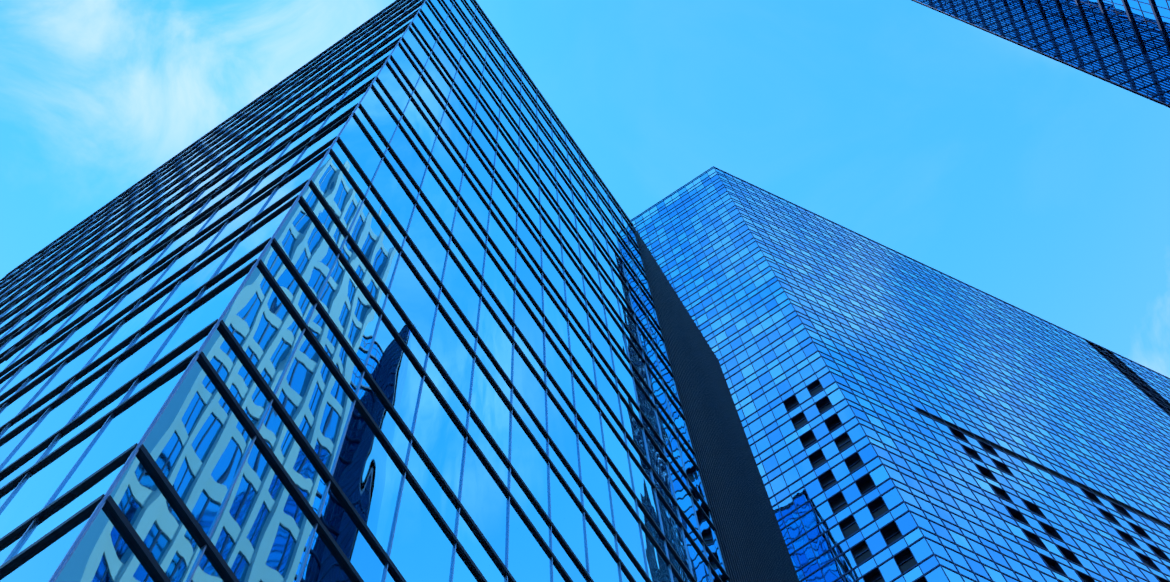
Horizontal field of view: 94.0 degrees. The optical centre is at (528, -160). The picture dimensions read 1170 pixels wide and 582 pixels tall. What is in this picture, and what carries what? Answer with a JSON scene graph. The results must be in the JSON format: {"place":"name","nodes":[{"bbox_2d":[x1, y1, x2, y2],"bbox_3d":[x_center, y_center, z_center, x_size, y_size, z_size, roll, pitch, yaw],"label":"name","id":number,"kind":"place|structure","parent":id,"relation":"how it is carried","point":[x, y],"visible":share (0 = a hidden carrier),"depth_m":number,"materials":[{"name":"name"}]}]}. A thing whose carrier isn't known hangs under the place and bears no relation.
{"place":"outdoors","nodes":[
{"label":"outdoors","id":0,"kind":"place"},
{"bbox_2d":[0,0,798,581],"bbox_3d":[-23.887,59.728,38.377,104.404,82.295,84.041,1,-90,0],"label":"tower","id":1,"kind":"structure","parent":0,"point":[370,300],"depth_m":30.97,"materials":[{"name":"blue glass"}]},
{"bbox_2d":[0,0,1169,377],"label":"sky","id":2,"kind":"structure","parent":0,"point":[1037,183],"materials":[{"name":"blue"}]},
{"label":"ground","id":3,"kind":"structure","parent":0,"visible":0},
{"bbox_2d":[631,166,1169,581],"bbox_3d":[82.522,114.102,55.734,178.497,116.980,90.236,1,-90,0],"label":"tower","id":4,"kind":"structure","parent":3,"relation":"on","point":[904,418],"depth_m":75.12,"materials":[{"name":"blue glass"}]},
{"bbox_2d":[911,0,1169,107],"bbox_3d":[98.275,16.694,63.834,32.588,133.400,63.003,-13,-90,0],"label":"tower","id":5,"kind":"structure","parent":3,"relation":"on","point":[1124,44],"depth_m":87.46,"materials":[{"name":"blue glass"}]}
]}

